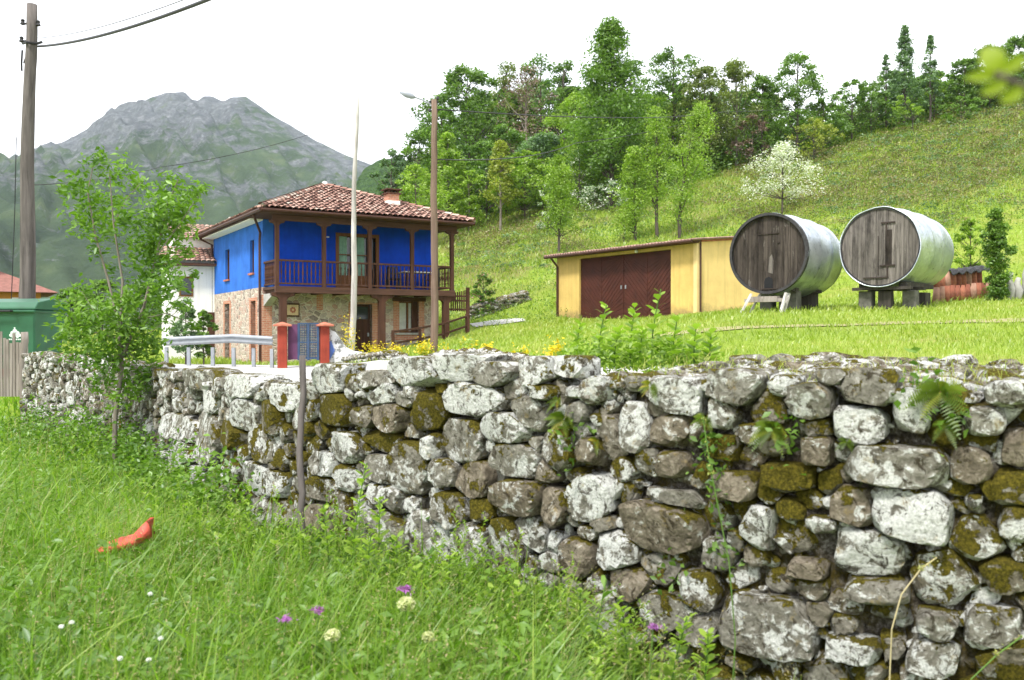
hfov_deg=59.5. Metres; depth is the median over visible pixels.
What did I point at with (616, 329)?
wall top weed
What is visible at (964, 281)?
clay tile
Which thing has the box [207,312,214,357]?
door
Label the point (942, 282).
clay tile
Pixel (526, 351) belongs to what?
yellow flower bush
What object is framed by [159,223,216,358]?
white house
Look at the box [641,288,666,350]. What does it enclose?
wall top weed
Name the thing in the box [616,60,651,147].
broadleaf tree
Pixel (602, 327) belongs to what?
wall top weed
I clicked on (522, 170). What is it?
broadleaf tree
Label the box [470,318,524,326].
path
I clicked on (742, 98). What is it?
wood tree
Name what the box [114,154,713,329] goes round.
wooded hill
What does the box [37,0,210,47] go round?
overhead cable
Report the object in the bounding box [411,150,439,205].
wood tree
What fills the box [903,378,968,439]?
fern
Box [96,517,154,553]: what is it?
red cone
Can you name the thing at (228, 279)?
window
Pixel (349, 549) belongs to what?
leafy weed
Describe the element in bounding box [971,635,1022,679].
grass stalk
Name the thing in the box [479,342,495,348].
yellow flower bush
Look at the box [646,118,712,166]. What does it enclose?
broadleaf tree
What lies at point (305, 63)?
sky
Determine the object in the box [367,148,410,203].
broadleaf tree
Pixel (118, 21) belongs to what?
overhead cable
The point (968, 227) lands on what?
shrub
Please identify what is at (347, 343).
yellow flower bush
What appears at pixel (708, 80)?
broadleaf tree
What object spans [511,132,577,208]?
broadleaf tree
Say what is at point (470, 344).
yellow flower bush
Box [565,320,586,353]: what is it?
wall top weed
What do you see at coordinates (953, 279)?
clay tile
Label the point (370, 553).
leafy weed
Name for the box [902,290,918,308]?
concrete block
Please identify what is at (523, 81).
bare tree
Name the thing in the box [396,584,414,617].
wildflower
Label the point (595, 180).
broadleaf tree
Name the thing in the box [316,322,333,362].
gate pillar
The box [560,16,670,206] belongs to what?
broadleaf tree
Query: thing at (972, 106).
bush
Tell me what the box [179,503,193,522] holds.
leafy weed
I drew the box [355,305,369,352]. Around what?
door
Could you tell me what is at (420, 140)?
broadleaf tree
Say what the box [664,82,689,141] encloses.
wood tree
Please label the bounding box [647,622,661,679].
wildflower
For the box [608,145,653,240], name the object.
young tree
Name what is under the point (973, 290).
clay tile
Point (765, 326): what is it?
path
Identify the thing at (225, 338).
guard rail
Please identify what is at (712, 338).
wall top weed
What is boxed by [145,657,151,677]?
daisy
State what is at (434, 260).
street lamp
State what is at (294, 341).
metal gate
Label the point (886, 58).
conifer
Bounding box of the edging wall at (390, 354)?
[341,346,528,362]
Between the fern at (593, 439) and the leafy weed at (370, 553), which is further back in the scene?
the leafy weed at (370, 553)
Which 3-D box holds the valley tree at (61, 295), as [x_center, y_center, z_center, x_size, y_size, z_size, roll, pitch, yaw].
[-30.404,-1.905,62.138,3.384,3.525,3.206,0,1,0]
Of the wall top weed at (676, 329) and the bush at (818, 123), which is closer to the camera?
the wall top weed at (676, 329)
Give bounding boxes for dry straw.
[589,346,1023,391]
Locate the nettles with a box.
[0,388,574,623]
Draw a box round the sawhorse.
[740,292,790,312]
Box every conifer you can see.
[870,53,897,127]
[887,24,922,124]
[917,34,944,123]
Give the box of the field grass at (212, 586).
[0,377,802,679]
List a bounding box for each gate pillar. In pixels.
[273,322,291,367]
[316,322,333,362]
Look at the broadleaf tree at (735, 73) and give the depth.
75.91 m
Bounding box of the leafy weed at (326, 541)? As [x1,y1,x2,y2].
[314,503,342,578]
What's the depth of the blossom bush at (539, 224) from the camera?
67.70 m
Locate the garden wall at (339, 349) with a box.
[330,330,366,362]
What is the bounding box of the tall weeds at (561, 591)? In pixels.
[1,411,698,679]
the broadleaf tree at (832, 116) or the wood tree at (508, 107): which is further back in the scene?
the wood tree at (508, 107)
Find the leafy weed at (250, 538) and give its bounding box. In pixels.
[241,530,256,552]
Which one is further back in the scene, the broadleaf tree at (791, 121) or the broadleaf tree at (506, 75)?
the broadleaf tree at (506, 75)
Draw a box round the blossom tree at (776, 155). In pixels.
[739,140,830,213]
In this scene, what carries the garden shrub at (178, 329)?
on the ground at (698, 230)
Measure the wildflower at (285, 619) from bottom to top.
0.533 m
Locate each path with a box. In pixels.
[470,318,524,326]
[647,318,1023,337]
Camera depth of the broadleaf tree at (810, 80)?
74.77 m
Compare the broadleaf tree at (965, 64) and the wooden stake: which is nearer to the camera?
the wooden stake
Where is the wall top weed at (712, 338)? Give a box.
[691,328,722,360]
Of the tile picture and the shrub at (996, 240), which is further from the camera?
the tile picture
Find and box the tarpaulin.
[949,265,989,274]
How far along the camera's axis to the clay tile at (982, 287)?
27.27 m
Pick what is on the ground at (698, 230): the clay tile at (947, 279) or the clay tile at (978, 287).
the clay tile at (978, 287)
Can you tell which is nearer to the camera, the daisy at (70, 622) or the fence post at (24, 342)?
the daisy at (70, 622)
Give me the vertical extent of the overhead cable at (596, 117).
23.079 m
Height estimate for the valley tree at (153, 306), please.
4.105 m
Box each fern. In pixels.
[543,410,573,442]
[546,396,560,412]
[588,437,598,453]
[638,379,657,399]
[691,412,712,434]
[748,418,789,454]
[835,437,853,450]
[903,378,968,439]
[932,416,960,449]
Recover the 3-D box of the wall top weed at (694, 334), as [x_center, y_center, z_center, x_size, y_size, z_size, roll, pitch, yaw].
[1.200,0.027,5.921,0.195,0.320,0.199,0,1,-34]
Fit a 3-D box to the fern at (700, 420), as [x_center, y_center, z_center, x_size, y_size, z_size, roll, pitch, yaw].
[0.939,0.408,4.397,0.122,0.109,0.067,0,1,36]
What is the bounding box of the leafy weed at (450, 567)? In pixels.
[436,552,459,598]
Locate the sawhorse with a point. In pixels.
(784, 300)
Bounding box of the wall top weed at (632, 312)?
[621,303,640,366]
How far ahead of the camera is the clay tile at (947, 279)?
26.78 m
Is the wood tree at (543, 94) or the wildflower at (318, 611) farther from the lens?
the wood tree at (543, 94)
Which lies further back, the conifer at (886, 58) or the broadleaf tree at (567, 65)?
the broadleaf tree at (567, 65)
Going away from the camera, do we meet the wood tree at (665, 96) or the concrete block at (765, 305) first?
the concrete block at (765, 305)
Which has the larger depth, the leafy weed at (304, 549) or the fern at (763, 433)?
the leafy weed at (304, 549)
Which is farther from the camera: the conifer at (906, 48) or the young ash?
the conifer at (906, 48)
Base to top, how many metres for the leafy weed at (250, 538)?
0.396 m
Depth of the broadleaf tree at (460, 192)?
75.52 m
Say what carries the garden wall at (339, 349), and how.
on the ground at (698, 230)
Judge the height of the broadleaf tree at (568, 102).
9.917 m
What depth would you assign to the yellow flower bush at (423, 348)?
23.56 m
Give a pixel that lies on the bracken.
(737, 210)
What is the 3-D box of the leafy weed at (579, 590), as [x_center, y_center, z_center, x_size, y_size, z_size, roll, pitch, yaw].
[0.346,1.480,4.427,0.207,0.536,0.194,0,1,0]
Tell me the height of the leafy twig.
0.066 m
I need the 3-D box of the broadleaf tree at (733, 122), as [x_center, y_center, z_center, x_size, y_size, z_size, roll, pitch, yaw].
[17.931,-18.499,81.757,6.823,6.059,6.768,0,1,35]
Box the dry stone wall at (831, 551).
[19,351,1023,679]
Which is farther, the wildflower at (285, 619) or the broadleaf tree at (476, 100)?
the broadleaf tree at (476, 100)
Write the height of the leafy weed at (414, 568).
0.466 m
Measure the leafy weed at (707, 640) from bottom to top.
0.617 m
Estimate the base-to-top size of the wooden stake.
1.889 m
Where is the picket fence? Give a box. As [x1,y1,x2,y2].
[0,331,27,396]
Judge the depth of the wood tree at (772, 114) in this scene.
113.30 m
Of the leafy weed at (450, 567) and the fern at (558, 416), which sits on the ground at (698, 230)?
the leafy weed at (450, 567)
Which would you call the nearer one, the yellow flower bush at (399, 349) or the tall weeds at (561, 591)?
the tall weeds at (561, 591)
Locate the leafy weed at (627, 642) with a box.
[605,603,648,679]
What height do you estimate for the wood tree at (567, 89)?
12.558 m
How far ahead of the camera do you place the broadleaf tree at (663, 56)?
77.86 m
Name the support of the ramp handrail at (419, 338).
on the ground at (698, 230)
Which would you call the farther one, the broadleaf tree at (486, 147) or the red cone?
the broadleaf tree at (486, 147)
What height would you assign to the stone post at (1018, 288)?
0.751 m
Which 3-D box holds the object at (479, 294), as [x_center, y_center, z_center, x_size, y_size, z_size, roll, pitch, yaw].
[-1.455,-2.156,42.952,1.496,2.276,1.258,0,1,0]
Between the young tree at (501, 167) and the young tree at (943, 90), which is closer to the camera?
the young tree at (501, 167)
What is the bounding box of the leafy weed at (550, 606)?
[541,602,564,633]
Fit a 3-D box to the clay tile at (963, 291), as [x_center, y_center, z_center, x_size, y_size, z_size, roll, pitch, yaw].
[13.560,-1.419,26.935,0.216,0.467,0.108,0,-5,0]
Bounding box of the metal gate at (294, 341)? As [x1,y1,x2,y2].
[288,323,318,359]
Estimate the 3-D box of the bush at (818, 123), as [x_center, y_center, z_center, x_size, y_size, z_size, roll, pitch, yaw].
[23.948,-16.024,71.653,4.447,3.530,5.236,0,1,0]
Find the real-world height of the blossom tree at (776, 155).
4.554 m
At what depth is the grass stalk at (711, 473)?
4.13 m
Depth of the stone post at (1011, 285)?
25.90 m
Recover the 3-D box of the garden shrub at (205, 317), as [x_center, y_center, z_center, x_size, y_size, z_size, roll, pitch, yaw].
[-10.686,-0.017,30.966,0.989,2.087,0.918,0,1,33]
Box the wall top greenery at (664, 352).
[540,321,737,373]
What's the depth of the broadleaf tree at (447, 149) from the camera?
77.31 m
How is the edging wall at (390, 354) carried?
on the ground at (698, 230)
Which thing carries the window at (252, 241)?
in the blue house at (274, 256)
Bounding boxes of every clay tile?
[932,287,939,302]
[940,277,945,285]
[940,286,944,301]
[945,271,950,285]
[945,286,949,301]
[950,272,956,286]
[950,285,955,300]
[955,285,960,300]
[956,273,961,286]
[960,285,965,299]
[962,273,966,285]
[965,284,971,298]
[966,272,971,284]
[970,283,976,298]
[972,271,976,282]
[976,271,982,282]
[976,283,981,297]
[981,283,986,295]
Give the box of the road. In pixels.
[175,360,667,379]
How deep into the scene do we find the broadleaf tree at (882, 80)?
94.08 m
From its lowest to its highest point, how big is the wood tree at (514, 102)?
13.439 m
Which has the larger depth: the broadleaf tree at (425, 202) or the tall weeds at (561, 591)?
the broadleaf tree at (425, 202)
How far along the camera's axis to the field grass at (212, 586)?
4.71 m
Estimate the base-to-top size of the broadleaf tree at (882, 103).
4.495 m
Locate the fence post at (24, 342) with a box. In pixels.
[18,332,28,423]
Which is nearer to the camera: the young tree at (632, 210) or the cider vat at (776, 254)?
the cider vat at (776, 254)
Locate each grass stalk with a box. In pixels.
[701,416,735,679]
[889,556,937,679]
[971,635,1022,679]
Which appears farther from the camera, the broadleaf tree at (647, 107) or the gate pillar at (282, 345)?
the broadleaf tree at (647, 107)
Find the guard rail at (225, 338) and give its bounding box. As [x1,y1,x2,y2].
[163,334,273,367]
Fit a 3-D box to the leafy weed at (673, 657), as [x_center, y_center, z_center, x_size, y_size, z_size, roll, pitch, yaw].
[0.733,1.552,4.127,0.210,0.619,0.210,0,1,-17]
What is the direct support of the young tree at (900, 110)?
on the ground at (698, 230)
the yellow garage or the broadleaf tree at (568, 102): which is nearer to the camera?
the yellow garage
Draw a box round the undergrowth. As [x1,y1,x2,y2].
[425,68,1023,219]
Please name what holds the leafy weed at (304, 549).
on the ground at (698, 230)
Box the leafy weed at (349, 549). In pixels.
[339,462,371,582]
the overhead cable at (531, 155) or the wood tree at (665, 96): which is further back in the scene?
the wood tree at (665, 96)
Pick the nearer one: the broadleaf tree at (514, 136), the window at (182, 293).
the window at (182, 293)
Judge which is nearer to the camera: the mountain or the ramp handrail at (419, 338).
the ramp handrail at (419, 338)
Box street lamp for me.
[399,91,438,353]
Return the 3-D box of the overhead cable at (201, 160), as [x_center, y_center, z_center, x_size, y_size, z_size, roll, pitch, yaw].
[-10.372,-6.013,28.997,3.318,4.658,15.914,0,1,19]
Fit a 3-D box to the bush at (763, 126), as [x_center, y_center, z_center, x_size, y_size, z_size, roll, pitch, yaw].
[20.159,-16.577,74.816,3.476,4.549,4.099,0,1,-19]
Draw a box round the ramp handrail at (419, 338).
[391,314,467,348]
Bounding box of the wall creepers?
[101,347,970,598]
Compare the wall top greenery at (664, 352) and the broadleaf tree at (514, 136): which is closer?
the wall top greenery at (664, 352)
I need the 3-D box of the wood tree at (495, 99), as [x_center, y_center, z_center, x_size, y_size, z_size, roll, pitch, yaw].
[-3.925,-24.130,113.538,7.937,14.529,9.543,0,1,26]
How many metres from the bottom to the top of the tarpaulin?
0.383 m
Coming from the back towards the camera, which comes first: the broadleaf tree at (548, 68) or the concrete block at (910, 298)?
the broadleaf tree at (548, 68)
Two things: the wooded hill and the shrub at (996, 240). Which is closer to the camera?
the shrub at (996, 240)
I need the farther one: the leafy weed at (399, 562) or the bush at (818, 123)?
the bush at (818, 123)
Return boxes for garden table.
[398,271,429,289]
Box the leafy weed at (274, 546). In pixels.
[265,539,285,576]
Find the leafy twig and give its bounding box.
[964,46,1023,102]
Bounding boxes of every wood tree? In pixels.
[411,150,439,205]
[415,139,455,200]
[444,113,490,185]
[455,95,498,185]
[468,88,536,158]
[489,92,538,151]
[524,78,578,169]
[546,84,600,171]
[649,94,677,141]
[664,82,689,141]
[670,91,708,139]
[678,95,722,127]
[708,85,747,140]
[727,91,775,136]
[734,91,757,118]
[751,92,783,135]
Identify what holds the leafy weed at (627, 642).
on the ground at (698, 230)
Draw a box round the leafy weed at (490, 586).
[471,583,499,622]
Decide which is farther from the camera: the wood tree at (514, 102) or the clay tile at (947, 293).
the wood tree at (514, 102)
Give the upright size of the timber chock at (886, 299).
0.620 m
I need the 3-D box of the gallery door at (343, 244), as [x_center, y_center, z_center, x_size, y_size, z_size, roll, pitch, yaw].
[-6.236,-3.146,36.024,1.840,2.230,0.220,0,1,-31]
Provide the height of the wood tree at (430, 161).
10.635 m
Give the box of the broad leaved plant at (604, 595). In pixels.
[568,575,617,677]
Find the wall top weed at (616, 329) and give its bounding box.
[600,324,630,367]
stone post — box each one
[1006,272,1014,299]
[1014,277,1022,298]
[1022,270,1023,298]
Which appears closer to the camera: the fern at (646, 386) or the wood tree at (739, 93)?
the fern at (646, 386)
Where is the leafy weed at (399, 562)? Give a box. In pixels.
[384,531,407,590]
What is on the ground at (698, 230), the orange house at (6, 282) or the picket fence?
the orange house at (6, 282)
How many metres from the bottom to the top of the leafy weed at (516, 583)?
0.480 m
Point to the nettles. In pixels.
(107, 450)
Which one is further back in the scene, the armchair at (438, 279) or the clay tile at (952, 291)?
the armchair at (438, 279)
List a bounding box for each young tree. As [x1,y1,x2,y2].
[478,139,525,231]
[531,153,593,252]
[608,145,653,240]
[638,106,681,237]
[891,95,924,129]
[918,75,948,118]
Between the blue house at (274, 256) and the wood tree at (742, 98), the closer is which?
the blue house at (274, 256)
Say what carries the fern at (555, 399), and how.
attached to the dry stone wall at (831, 551)
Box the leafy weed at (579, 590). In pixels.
[564,587,599,659]
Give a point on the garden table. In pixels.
(406, 272)
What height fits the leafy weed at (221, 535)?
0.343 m
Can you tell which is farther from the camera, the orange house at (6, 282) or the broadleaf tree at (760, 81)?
the broadleaf tree at (760, 81)
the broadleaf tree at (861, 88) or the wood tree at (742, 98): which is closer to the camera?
the broadleaf tree at (861, 88)
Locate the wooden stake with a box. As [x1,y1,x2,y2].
[296,355,306,544]
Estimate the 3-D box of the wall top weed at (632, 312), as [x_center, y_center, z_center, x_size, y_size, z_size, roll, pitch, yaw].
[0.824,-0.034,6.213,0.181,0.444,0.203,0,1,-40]
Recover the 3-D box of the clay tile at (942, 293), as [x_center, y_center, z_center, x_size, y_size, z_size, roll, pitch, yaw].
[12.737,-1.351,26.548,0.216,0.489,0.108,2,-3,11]
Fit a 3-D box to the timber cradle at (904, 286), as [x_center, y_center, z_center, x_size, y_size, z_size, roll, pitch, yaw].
[10.707,-1.451,24.848,1.650,0.200,2.350,0,1,42]
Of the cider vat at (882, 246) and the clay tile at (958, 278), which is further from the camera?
the clay tile at (958, 278)
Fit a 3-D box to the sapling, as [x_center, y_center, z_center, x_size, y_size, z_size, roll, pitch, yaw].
[-4.272,-0.246,9.895,2.094,3.868,1.482,0,1,0]
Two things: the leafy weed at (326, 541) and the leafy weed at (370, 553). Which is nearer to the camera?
the leafy weed at (370, 553)
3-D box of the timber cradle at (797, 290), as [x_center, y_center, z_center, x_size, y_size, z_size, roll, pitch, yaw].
[7.764,-1.413,25.006,1.250,0.200,1.900,0,1,38]
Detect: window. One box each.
[179,276,192,296]
[223,250,229,281]
[248,241,253,274]
[396,301,421,334]
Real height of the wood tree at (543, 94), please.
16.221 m
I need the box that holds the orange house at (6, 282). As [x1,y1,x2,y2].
[0,272,57,298]
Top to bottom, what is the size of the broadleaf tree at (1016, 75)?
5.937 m
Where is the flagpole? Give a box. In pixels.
[348,90,359,350]
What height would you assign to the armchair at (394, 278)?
0.940 m
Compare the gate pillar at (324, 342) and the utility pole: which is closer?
the utility pole
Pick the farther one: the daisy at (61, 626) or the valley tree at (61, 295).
the valley tree at (61, 295)
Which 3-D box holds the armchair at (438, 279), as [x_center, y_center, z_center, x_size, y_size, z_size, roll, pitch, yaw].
[-3.266,-2.478,36.804,0.455,0.940,0.500,0,1,-35]
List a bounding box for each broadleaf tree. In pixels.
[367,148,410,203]
[392,129,438,205]
[394,163,457,234]
[401,105,473,203]
[409,62,516,193]
[414,130,479,211]
[446,170,488,231]
[454,140,514,220]
[468,123,538,214]
[477,60,534,170]
[487,149,556,219]
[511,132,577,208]
[514,52,571,161]
[532,59,582,157]
[537,91,619,196]
[541,125,629,199]
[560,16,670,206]
[613,90,680,182]
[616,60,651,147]
[636,46,709,160]
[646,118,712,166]
[663,65,742,170]
[682,104,750,159]
[707,57,772,165]
[736,74,790,159]
[739,101,807,150]
[747,51,849,156]
[793,99,854,149]
[832,78,878,138]
[847,85,901,134]
[858,69,938,105]
[895,69,966,95]
[938,58,994,112]
[959,42,1023,106]
[997,34,1023,100]
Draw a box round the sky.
[0,0,1023,163]
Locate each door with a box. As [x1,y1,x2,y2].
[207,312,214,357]
[336,232,378,287]
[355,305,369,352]
[581,255,623,318]
[624,250,670,317]
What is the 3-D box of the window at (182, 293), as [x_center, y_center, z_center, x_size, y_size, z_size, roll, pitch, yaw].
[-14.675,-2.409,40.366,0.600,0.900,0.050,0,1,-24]
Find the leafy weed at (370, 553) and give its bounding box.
[356,532,381,594]
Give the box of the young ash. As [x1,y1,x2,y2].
[652,100,720,237]
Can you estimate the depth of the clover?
4.45 m
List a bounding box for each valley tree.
[53,287,94,326]
[68,279,128,330]
[123,285,161,331]
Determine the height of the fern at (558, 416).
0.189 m
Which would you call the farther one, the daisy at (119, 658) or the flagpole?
the flagpole
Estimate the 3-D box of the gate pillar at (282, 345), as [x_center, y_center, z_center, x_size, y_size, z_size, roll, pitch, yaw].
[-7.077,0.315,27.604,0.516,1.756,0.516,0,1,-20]
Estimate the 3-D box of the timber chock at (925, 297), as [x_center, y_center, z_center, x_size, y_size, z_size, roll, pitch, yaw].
[11.362,-1.086,25.167,0.626,0.512,0.522,0,1,40]
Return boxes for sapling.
[36,144,214,463]
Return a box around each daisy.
[55,624,63,673]
[65,620,73,669]
[117,656,122,679]
[144,592,152,651]
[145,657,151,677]
[155,636,163,679]
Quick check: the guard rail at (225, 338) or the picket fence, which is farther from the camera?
the guard rail at (225, 338)
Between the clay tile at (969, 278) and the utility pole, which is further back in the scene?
the clay tile at (969, 278)
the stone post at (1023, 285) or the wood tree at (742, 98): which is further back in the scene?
the wood tree at (742, 98)
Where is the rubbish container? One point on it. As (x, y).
(29, 316)
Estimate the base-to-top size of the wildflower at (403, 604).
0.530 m
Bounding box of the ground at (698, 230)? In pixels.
[0,98,1023,421]
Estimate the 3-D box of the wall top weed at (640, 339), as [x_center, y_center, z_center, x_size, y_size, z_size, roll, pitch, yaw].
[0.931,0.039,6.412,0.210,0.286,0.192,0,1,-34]
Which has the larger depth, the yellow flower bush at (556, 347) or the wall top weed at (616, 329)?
the yellow flower bush at (556, 347)
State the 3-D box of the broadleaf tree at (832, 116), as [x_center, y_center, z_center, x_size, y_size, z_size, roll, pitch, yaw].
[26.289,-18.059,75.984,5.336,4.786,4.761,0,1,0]
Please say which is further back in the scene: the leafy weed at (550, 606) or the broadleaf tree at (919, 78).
the broadleaf tree at (919, 78)
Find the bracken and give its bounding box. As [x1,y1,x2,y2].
[443,100,1023,273]
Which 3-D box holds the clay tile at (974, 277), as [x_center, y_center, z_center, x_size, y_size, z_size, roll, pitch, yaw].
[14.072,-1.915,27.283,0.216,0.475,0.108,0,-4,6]
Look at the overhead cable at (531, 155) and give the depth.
33.70 m
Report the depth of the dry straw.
4.98 m
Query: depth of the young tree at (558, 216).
55.77 m
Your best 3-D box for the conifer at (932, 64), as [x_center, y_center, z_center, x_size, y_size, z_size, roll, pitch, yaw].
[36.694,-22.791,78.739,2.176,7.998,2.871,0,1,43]
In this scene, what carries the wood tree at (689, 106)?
on the ground at (698, 230)
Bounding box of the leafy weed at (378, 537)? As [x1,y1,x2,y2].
[368,496,390,585]
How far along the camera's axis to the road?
24.02 m
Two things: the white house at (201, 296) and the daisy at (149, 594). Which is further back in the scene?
the white house at (201, 296)
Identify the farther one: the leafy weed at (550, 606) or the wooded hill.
the wooded hill
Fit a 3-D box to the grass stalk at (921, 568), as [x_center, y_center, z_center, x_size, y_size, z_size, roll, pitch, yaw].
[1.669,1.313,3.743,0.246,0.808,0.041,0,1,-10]
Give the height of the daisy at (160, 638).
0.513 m
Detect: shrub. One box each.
[168,298,199,364]
[189,309,218,364]
[613,216,628,241]
[952,218,991,266]
[976,207,1017,299]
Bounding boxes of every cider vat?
[729,213,841,296]
[839,206,953,290]
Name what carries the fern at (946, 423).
attached to the dry stone wall at (831, 551)
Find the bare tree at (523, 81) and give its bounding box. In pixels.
[495,65,558,163]
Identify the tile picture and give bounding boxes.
[287,303,299,316]
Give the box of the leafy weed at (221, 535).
[211,533,228,548]
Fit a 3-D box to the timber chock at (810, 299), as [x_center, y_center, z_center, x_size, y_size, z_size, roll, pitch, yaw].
[8.441,-1.036,25.431,0.474,0.585,0.267,0,1,36]
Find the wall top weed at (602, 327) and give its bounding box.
[588,302,616,357]
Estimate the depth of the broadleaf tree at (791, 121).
82.83 m
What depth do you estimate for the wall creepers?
4.36 m
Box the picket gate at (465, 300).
[449,287,469,331]
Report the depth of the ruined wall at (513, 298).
43.37 m
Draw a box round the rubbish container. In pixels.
[0,299,69,368]
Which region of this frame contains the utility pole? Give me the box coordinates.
[11,3,42,298]
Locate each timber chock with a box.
[801,293,817,309]
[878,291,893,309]
[919,292,930,306]
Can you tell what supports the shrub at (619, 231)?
on the ground at (698, 230)
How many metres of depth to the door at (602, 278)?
37.40 m
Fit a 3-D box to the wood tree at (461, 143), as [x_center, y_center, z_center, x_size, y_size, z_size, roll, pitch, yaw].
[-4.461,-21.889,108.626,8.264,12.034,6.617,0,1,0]
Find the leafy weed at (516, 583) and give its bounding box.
[508,580,531,645]
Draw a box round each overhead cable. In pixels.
[35,132,352,184]
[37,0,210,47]
[41,0,182,37]
[437,102,888,117]
[437,114,713,160]
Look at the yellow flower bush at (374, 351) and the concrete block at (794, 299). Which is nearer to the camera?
the concrete block at (794, 299)
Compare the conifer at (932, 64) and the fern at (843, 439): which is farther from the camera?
the conifer at (932, 64)
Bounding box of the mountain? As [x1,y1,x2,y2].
[0,92,370,329]
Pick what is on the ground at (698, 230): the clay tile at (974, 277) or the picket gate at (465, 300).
the picket gate at (465, 300)
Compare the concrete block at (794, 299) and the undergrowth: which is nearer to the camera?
the concrete block at (794, 299)
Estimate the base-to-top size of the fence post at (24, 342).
2.059 m
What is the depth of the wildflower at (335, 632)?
3.81 m
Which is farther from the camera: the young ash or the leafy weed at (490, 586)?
the young ash
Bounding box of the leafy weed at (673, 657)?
[650,612,697,679]
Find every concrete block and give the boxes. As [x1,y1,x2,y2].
[760,293,776,310]
[779,291,800,309]
[858,291,874,308]
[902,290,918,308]
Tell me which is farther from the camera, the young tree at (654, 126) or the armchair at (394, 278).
the young tree at (654, 126)
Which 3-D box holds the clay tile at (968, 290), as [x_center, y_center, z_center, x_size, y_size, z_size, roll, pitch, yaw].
[13.760,-1.448,27.024,0.216,0.475,0.108,-2,-4,-1]
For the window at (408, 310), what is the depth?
37.25 m
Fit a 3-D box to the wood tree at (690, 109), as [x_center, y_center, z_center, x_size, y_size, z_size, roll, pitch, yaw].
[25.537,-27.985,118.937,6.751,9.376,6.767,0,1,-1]
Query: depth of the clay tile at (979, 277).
27.34 m
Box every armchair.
[386,267,398,288]
[387,266,399,288]
[425,268,439,289]
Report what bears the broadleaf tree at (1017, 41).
on the ground at (698, 230)
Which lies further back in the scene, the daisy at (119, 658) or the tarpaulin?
the tarpaulin
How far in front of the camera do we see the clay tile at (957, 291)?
26.80 m
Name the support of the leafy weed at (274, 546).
on the ground at (698, 230)
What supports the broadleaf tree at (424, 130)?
on the ground at (698, 230)
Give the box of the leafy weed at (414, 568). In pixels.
[407,563,433,606]
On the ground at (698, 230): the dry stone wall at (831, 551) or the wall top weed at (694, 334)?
the dry stone wall at (831, 551)
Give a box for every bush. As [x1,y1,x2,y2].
[338,314,359,349]
[355,340,384,358]
[379,342,410,351]
[408,333,434,355]
[433,342,449,350]
[453,335,482,348]
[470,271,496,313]
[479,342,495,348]
[511,342,537,355]
[535,181,554,228]
[540,335,565,355]
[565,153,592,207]
[579,178,627,210]
[725,113,779,166]
[782,117,844,159]
[939,95,988,124]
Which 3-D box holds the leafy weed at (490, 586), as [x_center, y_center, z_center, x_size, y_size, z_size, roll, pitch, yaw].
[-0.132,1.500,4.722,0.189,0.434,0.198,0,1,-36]
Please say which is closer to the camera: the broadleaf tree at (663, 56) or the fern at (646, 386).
the fern at (646, 386)
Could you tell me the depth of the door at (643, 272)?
35.24 m
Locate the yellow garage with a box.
[543,236,759,318]
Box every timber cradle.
[790,288,821,292]
[852,282,933,291]
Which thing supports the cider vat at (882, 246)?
on the timber cradle at (904, 286)
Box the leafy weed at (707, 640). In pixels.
[690,627,721,679]
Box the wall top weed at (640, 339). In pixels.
[626,325,646,363]
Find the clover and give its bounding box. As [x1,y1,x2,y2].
[0,415,688,679]
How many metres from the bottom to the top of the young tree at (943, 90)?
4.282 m
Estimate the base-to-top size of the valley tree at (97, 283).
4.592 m
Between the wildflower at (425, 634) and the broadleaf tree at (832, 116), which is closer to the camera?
the wildflower at (425, 634)
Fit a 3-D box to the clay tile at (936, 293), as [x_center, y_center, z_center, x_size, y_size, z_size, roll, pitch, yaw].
[12.532,-1.323,26.448,0.216,0.473,0.108,3,-2,14]
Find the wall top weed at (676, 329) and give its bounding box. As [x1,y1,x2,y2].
[663,313,685,366]
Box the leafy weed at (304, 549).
[294,533,318,574]
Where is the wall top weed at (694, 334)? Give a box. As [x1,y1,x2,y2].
[681,320,704,363]
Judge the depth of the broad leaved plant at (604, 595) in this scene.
4.21 m
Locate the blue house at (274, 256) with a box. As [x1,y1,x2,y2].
[193,181,475,363]
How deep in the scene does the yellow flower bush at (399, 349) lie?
25.18 m
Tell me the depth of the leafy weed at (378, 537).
5.31 m
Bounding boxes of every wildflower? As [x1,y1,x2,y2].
[275,613,297,664]
[310,605,325,639]
[324,628,340,671]
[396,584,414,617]
[396,596,415,667]
[421,631,434,667]
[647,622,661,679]
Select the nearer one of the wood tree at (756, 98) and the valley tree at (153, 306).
the valley tree at (153, 306)
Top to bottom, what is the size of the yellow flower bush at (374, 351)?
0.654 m
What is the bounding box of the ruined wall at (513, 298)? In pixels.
[470,290,531,318]
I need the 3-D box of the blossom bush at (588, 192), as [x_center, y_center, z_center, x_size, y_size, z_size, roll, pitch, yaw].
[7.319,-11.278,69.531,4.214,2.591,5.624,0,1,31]

